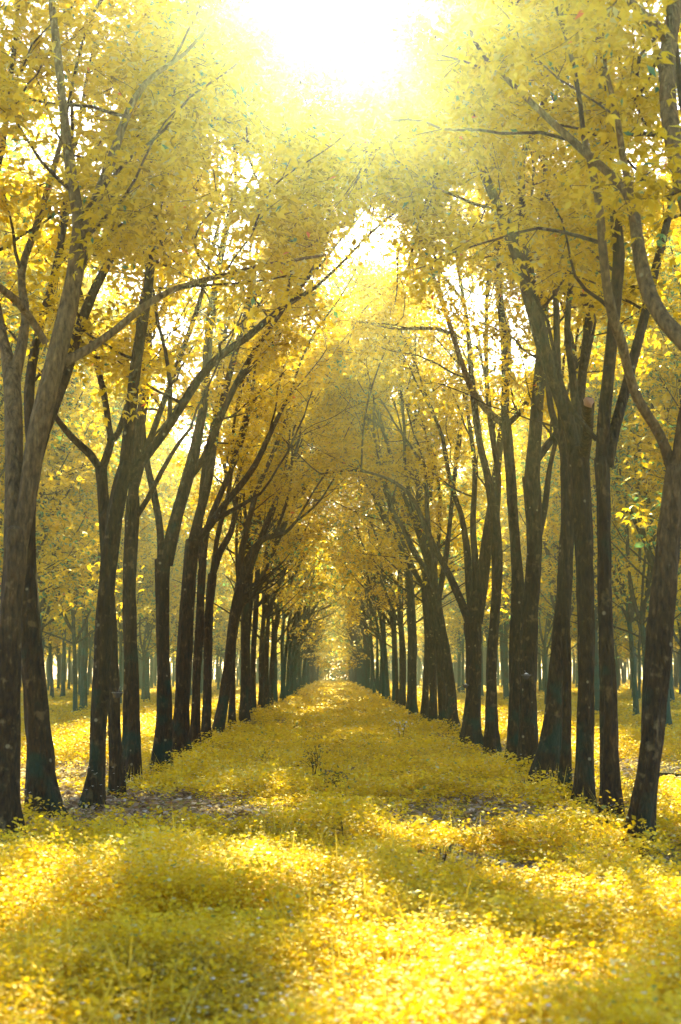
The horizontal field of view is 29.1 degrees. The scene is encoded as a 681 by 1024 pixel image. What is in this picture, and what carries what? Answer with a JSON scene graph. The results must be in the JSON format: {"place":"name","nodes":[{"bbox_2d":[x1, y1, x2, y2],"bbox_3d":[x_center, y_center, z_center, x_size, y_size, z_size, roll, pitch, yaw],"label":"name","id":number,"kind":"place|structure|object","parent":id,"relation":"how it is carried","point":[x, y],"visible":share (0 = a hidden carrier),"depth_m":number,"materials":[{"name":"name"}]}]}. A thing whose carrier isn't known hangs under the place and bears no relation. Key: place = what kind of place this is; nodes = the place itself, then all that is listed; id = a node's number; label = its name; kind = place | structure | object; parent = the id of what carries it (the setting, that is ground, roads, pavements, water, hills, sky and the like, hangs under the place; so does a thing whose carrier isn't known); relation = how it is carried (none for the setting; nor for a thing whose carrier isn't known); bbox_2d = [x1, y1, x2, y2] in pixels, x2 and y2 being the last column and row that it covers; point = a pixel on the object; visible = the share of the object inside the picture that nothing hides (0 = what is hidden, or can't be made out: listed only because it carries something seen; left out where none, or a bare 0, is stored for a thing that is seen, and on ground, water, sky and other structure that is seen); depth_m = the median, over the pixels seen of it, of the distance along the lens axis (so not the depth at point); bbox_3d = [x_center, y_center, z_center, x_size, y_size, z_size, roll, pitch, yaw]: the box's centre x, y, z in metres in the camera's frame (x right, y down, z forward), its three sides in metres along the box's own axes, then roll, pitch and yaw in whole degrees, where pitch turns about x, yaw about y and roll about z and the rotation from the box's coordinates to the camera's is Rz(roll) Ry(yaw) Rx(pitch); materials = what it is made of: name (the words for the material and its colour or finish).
{"place":"outdoors","nodes":[
{"label":"outdoors","id":0,"kind":"place"},
{"bbox_2d":[0,0,680,678],"label":"sky","id":1,"kind":"structure","parent":0,"point":[353,7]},
{"bbox_2d":[1,679,680,1023],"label":"ground","id":2,"kind":"structure","parent":0,"point":[179,802],"depth_m":16.15,"materials":[{"name":"brown soil"}]},
{"bbox_2d":[0,124,81,535],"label":"rubber tree","id":3,"kind":"object","parent":2,"relation":"on","point":[9,141],"visible":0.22,"depth_m":30.31,"materials":[{"name":"yellow plant"}]},
{"bbox_2d":[0,124,120,620],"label":"rubber tree","id":4,"kind":"object","parent":2,"relation":"on","point":[48,577],"visible":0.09,"depth_m":33.56,"materials":[{"name":"yellow plant"}]},
{"bbox_2d":[44,591,90,697],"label":"rubber tree","id":5,"kind":"object","parent":2,"relation":"on","point":[49,647],"depth_m":77.42,"materials":[{"name":"yellow plant"}]},
{"bbox_2d":[54,596,91,695],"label":"rubber tree","id":6,"kind":"object","parent":2,"relation":"on","point":[63,670],"visible":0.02,"depth_m":80.90,"materials":[{"name":"plant"}]},
{"bbox_2d":[0,203,147,596],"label":"rubber tree","id":7,"kind":"object","parent":2,"relation":"on","point":[49,487],"visible":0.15,"depth_m":36.28,"materials":[{"name":"yellow plant"}]},
{"bbox_2d":[0,356,148,632],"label":"rubber tree","id":8,"kind":"object","parent":2,"relation":"on","point":[73,492],"visible":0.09,"depth_m":42.30,"materials":[{"name":"yellow plant"}]},
{"bbox_2d":[0,165,176,620],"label":"rubber tree","id":9,"kind":"object","parent":2,"relation":"on","point":[61,455],"visible":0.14,"depth_m":39.89,"materials":[{"name":"yellow plant"}]},
{"bbox_2d":[0,302,179,714],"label":"rubber tree","id":10,"kind":"object","parent":2,"relation":"on","point":[71,627],"visible":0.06,"depth_m":48.35,"materials":[{"name":"yellow plant"}]},
{"bbox_2d":[1,281,192,624],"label":"rubber tree","id":11,"kind":"object","parent":2,"relation":"on","point":[117,422],"depth_m":45.17,"materials":[{"name":"yellow plant"}]},
{"bbox_2d":[45,382,173,641],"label":"rubber tree","id":12,"kind":"object","parent":2,"relation":"on","point":[139,558],"visible":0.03,"depth_m":53.98,"materials":[{"name":"yellow plant"}]},
{"bbox_2d":[54,362,175,714],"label":"rubber tree","id":13,"kind":"object","parent":2,"relation":"on","point":[83,679],"visible":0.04,"depth_m":51.31,"materials":[{"name":"yellow plant"}]},
{"bbox_2d":[63,424,183,622],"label":"rubber tree","id":14,"kind":"object","parent":2,"relation":"on","point":[150,542],"visible":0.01,"depth_m":58.81,"materials":[{"name":"yellow plant"}]},
{"bbox_2d":[78,424,190,703],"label":"rubber tree","id":15,"kind":"object","parent":2,"relation":"on","point":[166,491],"visible":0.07,"depth_m":60.91,"materials":[{"name":"yellow plant"}]},
{"bbox_2d":[76,400,195,636],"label":"rubber tree","id":16,"kind":"object","parent":2,"relation":"on","point":[146,598],"visible":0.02,"depth_m":63.08,"materials":[{"name":"yellow plant"}]},
{"bbox_2d":[117,439,210,703],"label":"rubber tree","id":17,"kind":"object","parent":2,"relation":"on","point":[143,642],"visible":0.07,"depth_m":67.00,"materials":[{"name":"yellow plant"}]},
{"bbox_2d":[0,1,349,797],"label":"rubber tree","id":18,"kind":"object","parent":2,"relation":"on","point":[116,779],"visible":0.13,"depth_m":18.20,"materials":[{"name":"yellow plant"}]},
{"bbox_2d":[136,434,227,701],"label":"rubber tree","id":19,"kind":"object","parent":2,"relation":"on","point":[147,682],"visible":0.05,"depth_m":70.16,"materials":[{"name":"yellow plant"}]},
{"bbox_2d":[137,433,233,653],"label":"rubber tree","id":20,"kind":"object","parent":2,"relation":"on","point":[208,568],"visible":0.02,"depth_m":76.51,"materials":[{"name":"yellow plant"}]},
{"bbox_2d":[0,0,371,784],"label":"rubber tree","id":21,"kind":"object","parent":2,"relation":"on","point":[132,728],"visible":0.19,"depth_m":20.84,"materials":[{"name":"yellow plant"}]},
{"bbox_2d":[2,0,391,818],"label":"rubber tree","id":22,"kind":"object","parent":2,"relation":"on","point":[156,34],"visible":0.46,"depth_m":15.98,"materials":[{"name":"yellow plant"}]},
{"bbox_2d":[0,0,404,843],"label":"rubber tree","id":23,"kind":"object","parent":2,"relation":"on","point":[24,466],"visible":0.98,"depth_m":13.19,"materials":[{"name":"yellow plant"}]},
{"bbox_2d":[172,472,235,694],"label":"rubber tree","id":24,"kind":"object","parent":2,"relation":"on","point":[226,598],"visible":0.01,"depth_m":88.74,"materials":[{"name":"yellow plant"}]},
{"bbox_2d":[169,472,239,652],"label":"rubber tree","id":25,"kind":"object","parent":2,"relation":"on","point":[215,630],"visible":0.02,"depth_m":86.21,"materials":[{"name":"yellow plant"}]},
{"bbox_2d":[125,334,360,719],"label":"rubber tree","id":26,"kind":"object","parent":2,"relation":"on","point":[259,558],"visible":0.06,"depth_m":44.48,"materials":[{"name":"yellow plant"}]},
{"bbox_2d":[110,54,403,774],"bbox_3d":[-1.298,-2.371,23.643,6.127,13.949,5.893,4,-8,-32],"label":"rubber tree","id":27,"kind":"object","parent":2,"relation":"on","point":[164,562],"visible":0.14,"depth_m":22.64,"materials":[{"name":"yellow plant"}]},
{"bbox_2d":[3,0,512,808],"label":"rubber tree","id":28,"kind":"object","parent":2,"relation":"on","point":[129,470],"visible":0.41,"depth_m":16.50,"materials":[{"name":"yellow plant"}]},
{"bbox_2d":[165,261,373,741],"bbox_3d":[-1.409,-1.024,32.160,6.310,13.307,5.324,3,-8,-24],"label":"rubber tree","id":29,"kind":"object","parent":2,"relation":"on","point":[217,554],"visible":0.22,"depth_m":31.31,"materials":[{"name":"yellow plant"}]},
{"bbox_2d":[207,469,346,707],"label":"rubber tree","id":30,"kind":"object","parent":2,"relation":"on","point":[280,591],"visible":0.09,"depth_m":56.71,"materials":[{"name":"yellow plant"}]},
{"bbox_2d":[163,245,391,748],"bbox_3d":[-1.379,-0.479,29.318,4.341,11.602,6.799,-3,-8,23],"label":"rubber tree","id":31,"kind":"object","parent":2,"relation":"on","point":[236,446],"visible":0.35,"depth_m":28.52,"materials":[{"name":"yellow plant"}]},
{"bbox_2d":[194,449,361,705],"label":"rubber tree","id":32,"kind":"object","parent":2,"relation":"on","point":[272,662],"visible":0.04,"depth_m":63.41,"materials":[{"name":"yellow plant"}]},
{"bbox_2d":[208,472,350,708],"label":"rubber tree","id":33,"kind":"object","parent":2,"relation":"on","point":[266,668],"visible":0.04,"depth_m":60.03,"materials":[{"name":"yellow plant"}]},
{"bbox_2d":[203,443,356,711],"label":"rubber tree","id":34,"kind":"object","parent":2,"relation":"on","point":[257,574],"visible":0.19,"depth_m":49.99,"materials":[{"name":"yellow plant"}]},
{"bbox_2d":[227,518,339,703],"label":"rubber tree","id":35,"kind":"object","parent":2,"relation":"on","point":[284,631],"visible":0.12,"depth_m":67.30,"materials":[{"name":"yellow plant"}]},
{"bbox_2d":[174,307,410,726],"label":"rubber tree","id":36,"kind":"object","parent":2,"relation":"on","point":[263,532],"visible":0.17,"depth_m":38.90,"materials":[{"name":"yellow plant"}]},
{"bbox_2d":[217,424,372,707],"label":"rubber tree","id":37,"kind":"object","parent":2,"relation":"on","point":[264,616],"visible":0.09,"depth_m":54.11,"materials":[{"name":"yellow plant"}]},
{"bbox_2d":[193,286,407,734],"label":"rubber tree","id":38,"kind":"object","parent":2,"relation":"on","point":[220,716],"visible":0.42,"depth_m":35.92,"materials":[{"name":"yellow plant"}]},
{"bbox_2d":[209,343,392,712],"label":"rubber tree","id":39,"kind":"object","parent":2,"relation":"on","point":[276,542],"visible":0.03,"depth_m":47.88,"materials":[{"name":"yellow plant"}]},
{"bbox_2d":[171,42,433,758],"bbox_3d":[-0.812,-2.166,26.509,5.905,14.230,6.226,4,-8,-29],"label":"rubber tree","id":40,"kind":"object","parent":2,"relation":"on","point":[181,736],"visible":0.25,"depth_m":25.44,"materials":[{"name":"yellow plant"}]},
{"bbox_2d":[162,279,442,722],"bbox_3d":[-1.498,-0.551,43.339,10.413,14.995,7.294,7,-10,-43],"label":"rubber tree","id":41,"kind":"object","parent":2,"relation":"on","point":[243,710],"visible":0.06,"depth_m":42.52,"materials":[{"name":"yellow plant"}]},
{"bbox_2d":[261,548,345,695],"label":"rubber tree","id":42,"kind":"object","parent":2,"relation":"on","point":[303,618],"visible":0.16,"depth_m":88.17,"materials":[{"name":"yellow plant"}]},
{"bbox_2d":[272,532,347,700],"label":"rubber tree","id":43,"kind":"object","parent":2,"relation":"on","point":[290,633],"visible":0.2,"depth_m":77.66,"materials":[{"name":"yellow plant"}]},
{"bbox_2d":[281,592,343,694],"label":"rubber tree","id":44,"kind":"object","parent":2,"relation":"on","point":[294,672],"visible":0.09,"depth_m":97.00,"materials":[{"name":"yellow plant"}]},
{"bbox_2d":[273,529,354,701],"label":"rubber tree","id":45,"kind":"object","parent":2,"relation":"on","point":[282,649],"visible":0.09,"depth_m":74.08,"materials":[{"name":"yellow plant"}]},
{"bbox_2d":[290,606,340,687],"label":"rubber tree","id":46,"kind":"object","parent":2,"relation":"on","point":[309,645],"visible":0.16,"depth_m":122.79,"materials":[{"name":"yellow plant"}]},
{"bbox_2d":[0,701,679,1022],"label":"flowers","id":47,"kind":"object","parent":2,"relation":"on","point":[481,968],"visible":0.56,"depth_m":8.04,"materials":[{"name":"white plant"}]},
{"bbox_2d":[0,679,680,1023],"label":"herb cover","id":48,"kind":"object","parent":2,"relation":"on","point":[120,887],"visible":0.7,"depth_m":8.73,"materials":[{"name":"yellow plant"}]},
{"bbox_2d":[0,738,680,1023],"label":"grass","id":49,"kind":"structure","parent":2,"relation":"on","point":[172,986],"depth_m":8.28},
{"bbox_2d":[21,576,678,687],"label":"wood","id":50,"kind":"object","parent":2,"relation":"on","point":[622,673],"depth_m":177.53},
{"bbox_2d":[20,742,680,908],"bbox_3d":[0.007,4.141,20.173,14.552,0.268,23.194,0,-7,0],"label":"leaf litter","id":51,"kind":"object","parent":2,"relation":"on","point":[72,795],"visible":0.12,"depth_m":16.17,"materials":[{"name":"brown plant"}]},
{"bbox_2d":[331,603,375,687],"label":"rubber tree","id":52,"kind":"object","parent":2,"relation":"on","point":[340,621],"visible":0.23,"depth_m":125.01,"materials":[{"name":"yellow plant"}]},
{"bbox_2d":[337,593,385,688],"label":"rubber tree","id":53,"kind":"object","parent":2,"relation":"on","point":[369,657],"visible":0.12,"depth_m":101.95,"materials":[{"name":"yellow plant"}]},
{"bbox_2d":[335,585,395,693],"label":"rubber tree","id":54,"kind":"object","parent":2,"relation":"on","point":[377,651],"visible":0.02,"depth_m":95.83,"materials":[{"name":"yellow plant"}]},
{"bbox_2d":[331,576,404,693],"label":"rubber tree","id":55,"kind":"object","parent":2,"relation":"on","point":[373,669],"visible":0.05,"depth_m":92.22,"materials":[{"name":"yellow plant"}]},
{"bbox_2d":[333,523,403,698],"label":"rubber tree","id":56,"kind":"object","parent":2,"relation":"on","point":[382,660],"visible":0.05,"depth_m":75.42,"materials":[{"name":"yellow plant"}]},
{"bbox_2d":[320,525,418,702],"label":"rubber tree","id":57,"kind":"object","parent":2,"relation":"on","point":[355,586],"visible":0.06,"depth_m":69.17,"materials":[{"name":"yellow plant"}]},
{"bbox_2d":[303,477,438,707],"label":"rubber tree","id":58,"kind":"object","parent":2,"relation":"on","point":[400,624],"visible":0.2,"depth_m":57.69,"materials":[{"name":"yellow plant"}]},
{"bbox_2d":[329,525,416,700],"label":"rubber tree","id":59,"kind":"object","parent":2,"relation":"on","point":[386,663],"visible":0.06,"depth_m":71.89,"materials":[{"name":"yellow plant"}]},
{"bbox_2d":[311,481,438,703],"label":"rubber tree","id":60,"kind":"object","parent":2,"relation":"on","point":[392,625],"visible":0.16,"depth_m":63.66,"materials":[{"name":"yellow plant"}]},
{"bbox_2d":[328,529,421,692],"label":"rubber tree","id":61,"kind":"object","parent":2,"relation":"on","point":[344,592],"visible":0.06,"depth_m":85.46,"materials":[{"name":"yellow plant"}]},
{"bbox_2d":[324,479,436,702],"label":"rubber tree","id":62,"kind":"object","parent":2,"relation":"on","point":[361,577],"visible":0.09,"depth_m":65.81,"materials":[{"name":"yellow plant"}]},
{"bbox_2d":[284,295,492,720],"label":"rubber tree","id":63,"kind":"object","parent":2,"relation":"on","point":[425,685],"visible":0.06,"depth_m":44.15,"materials":[{"name":"plant"}]},
{"bbox_2d":[335,482,448,707],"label":"rubber tree","id":64,"kind":"object","parent":2,"relation":"on","point":[393,596],"visible":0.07,"depth_m":60.40,"materials":[{"name":"yellow plant"}]},
{"bbox_2d":[304,264,485,718],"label":"rubber tree","id":65,"kind":"object","parent":2,"relation":"on","point":[413,707],"visible":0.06,"depth_m":47.18,"materials":[{"name":"plant"}]},
{"bbox_2d":[285,251,510,727],"bbox_3d":[2.653,-1.070,38.719,8.600,15.022,8.386,3,-8,-24],"label":"rubber tree","id":66,"kind":"object","parent":2,"relation":"on","point":[441,688],"visible":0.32,"depth_m":38.64,"materials":[{"name":"yellow plant"}]},
{"bbox_2d":[218,149,578,748],"bbox_3d":[1.179,-1.528,30.986,9.132,14.132,4.878,-2,-7,17],"label":"rubber tree","id":67,"kind":"object","parent":2,"relation":"on","point":[477,573],"visible":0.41,"depth_m":30.56,"materials":[{"name":"yellow plant"}]},
{"bbox_2d":[331,394,470,629],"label":"rubber tree","id":68,"kind":"object","parent":2,"relation":"on","point":[400,593],"visible":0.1,"depth_m":54.14,"materials":[{"name":"yellow plant"}]},
{"bbox_2d":[296,314,513,734],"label":"rubber tree","id":69,"kind":"object","parent":2,"relation":"on","point":[436,588],"visible":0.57,"depth_m":37.07,"materials":[{"name":"yellow plant"}]},
{"bbox_2d":[300,261,516,721],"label":"rubber tree","id":70,"kind":"object","parent":2,"relation":"on","point":[433,711],"visible":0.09,"depth_m":41.20,"materials":[{"name":"yellow plant"}]},
{"bbox_2d":[318,382,524,709],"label":"rubber tree","id":71,"kind":"object","parent":2,"relation":"on","point":[356,563],"visible":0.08,"depth_m":50.97,"materials":[{"name":"yellow plant"}]},
{"bbox_2d":[286,108,567,760],"bbox_3d":[1.836,-2.438,27.215,5.105,14.970,6.085,5,-9,-35],"label":"rubber tree","id":72,"kind":"object","parent":2,"relation":"on","point":[491,739],"visible":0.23,"depth_m":26.54,"materials":[{"name":"yellow plant"}]},
{"bbox_2d":[420,554,485,691],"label":"rubber tree","id":73,"kind":"object","parent":2,"relation":"on","point":[459,640],"visible":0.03,"depth_m":99.26,"materials":[{"name":"yellow plant"}]},
{"bbox_2d":[419,499,509,655],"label":"rubber tree","id":74,"kind":"object","parent":2,"relation":"on","point":[447,610],"visible":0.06,"depth_m":81.23,"materials":[{"name":"yellow plant"}]},
{"bbox_2d":[259,0,680,807],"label":"rubber tree","id":75,"kind":"object","parent":2,"relation":"on","point":[579,440],"visible":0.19,"depth_m":16.77,"materials":[{"name":"plant"}]},
{"bbox_2d":[438,446,509,699],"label":"rubber tree","id":76,"kind":"object","parent":2,"relation":"on","point":[506,681],"depth_m":72.21,"materials":[{"name":"yellow plant"}]},
{"bbox_2d":[270,0,680,825],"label":"rubber tree","id":77,"kind":"object","parent":2,"relation":"on","point":[560,256],"visible":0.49,"depth_m":14.81,"materials":[{"name":"yellow plant"}]},
{"bbox_2d":[444,430,516,698],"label":"rubber tree","id":78,"kind":"object","parent":2,"relation":"on","point":[501,637],"visible":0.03,"depth_m":75.41,"materials":[{"name":"yellow plant"}]},
{"bbox_2d":[433,420,538,624],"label":"rubber tree","id":79,"kind":"object","parent":2,"relation":"on","point":[458,482],"visible":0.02,"depth_m":68.95,"materials":[{"name":"yellow plant"}]},
{"bbox_2d":[293,0,680,796],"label":"rubber tree","id":80,"kind":"object","parent":2,"relation":"on","point":[565,762],"visible":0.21,"depth_m":18.02,"materials":[{"name":"plant"}]},
{"bbox_2d":[314,1,670,767],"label":"rubber tree","id":81,"kind":"object","parent":2,"relation":"on","point":[504,421],"visible":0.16,"depth_m":23.03,"materials":[{"name":"plant"}]},
{"bbox_2d":[316,0,680,350],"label":"rubber tree","id":82,"kind":"object","parent":2,"relation":"on","point":[620,119],"visible":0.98,"depth_m":11.79,"materials":[{"name":"yellow plant"}]},
{"bbox_2d":[437,424,576,636],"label":"rubber tree","id":83,"kind":"object","parent":2,"relation":"on","point":[482,503],"visible":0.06,"depth_m":67.13,"materials":[{"name":"yellow plant"}]},
{"bbox_2d":[335,0,680,772],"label":"rubber tree","id":84,"kind":"object","parent":2,"relation":"on","point":[535,508],"visible":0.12,"depth_m":21.64,"materials":[{"name":"plant"}]},
{"bbox_2d":[442,431,574,632],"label":"rubber tree","id":85,"kind":"object","parent":2,"relation":"on","point":[504,571],"visible":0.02,"depth_m":64.01,"materials":[{"name":"yellow plant"}]},
{"bbox_2d":[345,0,680,786],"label":"rubber tree","id":86,"kind":"object","parent":2,"relation":"on","point":[547,756],"visible":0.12,"depth_m":19.63,"materials":[{"name":"plant"}]},
{"bbox_2d":[479,448,554,703],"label":"rubber tree","id":87,"kind":"object","parent":2,"relation":"on","point":[545,634],"visible":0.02,"depth_m":59.33,"materials":[{"name":"yellow plant"}]},
{"bbox_2d":[459,357,576,627],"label":"rubber tree","id":88,"kind":"object","parent":2,"relation":"on","point":[550,598],"visible":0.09,"depth_m":53.86,"materials":[{"name":"yellow plant"}]},
{"bbox_2d":[391,0,680,858],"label":"rubber tree","id":89,"kind":"object","parent":2,"relation":"on","point":[658,645],"visible":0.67,"depth_m":12.55,"materials":[{"name":"plant"}]},
{"bbox_2d":[502,436,641,620],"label":"rubber tree","id":90,"kind":"object","parent":2,"relation":"on","point":[543,591],"visible":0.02,"depth_m":57.15,"materials":[{"name":"yellow plant"}]},
{"bbox_2d":[475,267,680,718],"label":"rubber tree","id":91,"kind":"object","parent":2,"relation":"on","point":[629,606],"visible":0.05,"depth_m":43.69,"materials":[{"name":"yellow plant"}]},
{"bbox_2d":[503,404,655,630],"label":"rubber tree","id":92,"kind":"object","parent":2,"relation":"on","point":[552,535],"visible":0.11,"depth_m":47.42,"materials":[{"name":"yellow plant"}]},
{"bbox_2d":[496,224,680,668],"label":"rubber tree","id":93,"kind":"object","parent":2,"relation":"on","point":[642,613],"visible":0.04,"depth_m":40.18,"materials":[{"name":"yellow plant"}]},
{"bbox_2d":[512,339,680,713],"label":"rubber tree","id":94,"kind":"object","parent":2,"relation":"on","point":[596,680],"visible":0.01,"depth_m":50.10,"materials":[{"name":"yellow plant"}]},
{"bbox_2d":[520,208,680,728],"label":"rubber tree","id":95,"kind":"object","parent":2,"relation":"on","point":[649,554],"visible":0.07,"depth_m":37.78,"materials":[{"name":"yellow plant"}]},
{"bbox_2d":[561,231,680,559],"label":"rubber tree","id":96,"kind":"object","parent":2,"relation":"on","point":[627,412],"visible":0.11,"depth_m":34.94,"materials":[{"name":"yellow plant"}]},
{"bbox_2d":[612,548,648,699],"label":"rubber tree","id":97,"kind":"object","parent":2,"relation":"on","point":[638,643],"visible":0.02,"depth_m":69.89,"materials":[{"name":"yellow plant"}]},
{"bbox_2d":[604,235,680,563],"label":"rubber tree","id":98,"kind":"object","parent":2,"relation":"on","point":[672,395],"visible":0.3,"depth_m":31.16,"materials":[{"name":"yellow plant"}]},
{"bbox_2d":[615,220,680,557],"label":"rubber tree","id":99,"kind":"object","parent":2,"relation":"on","point":[671,434],"visible":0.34,"depth_m":28.60,"materials":[{"name":"yellow plant"}]},
{"bbox_2d":[631,96,680,384],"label":"rubber tree","id":100,"kind":"object","parent":2,"relation":"on","point":[661,350],"visible":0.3,"depth_m":27.48,"materials":[{"name":"yellow plant"}]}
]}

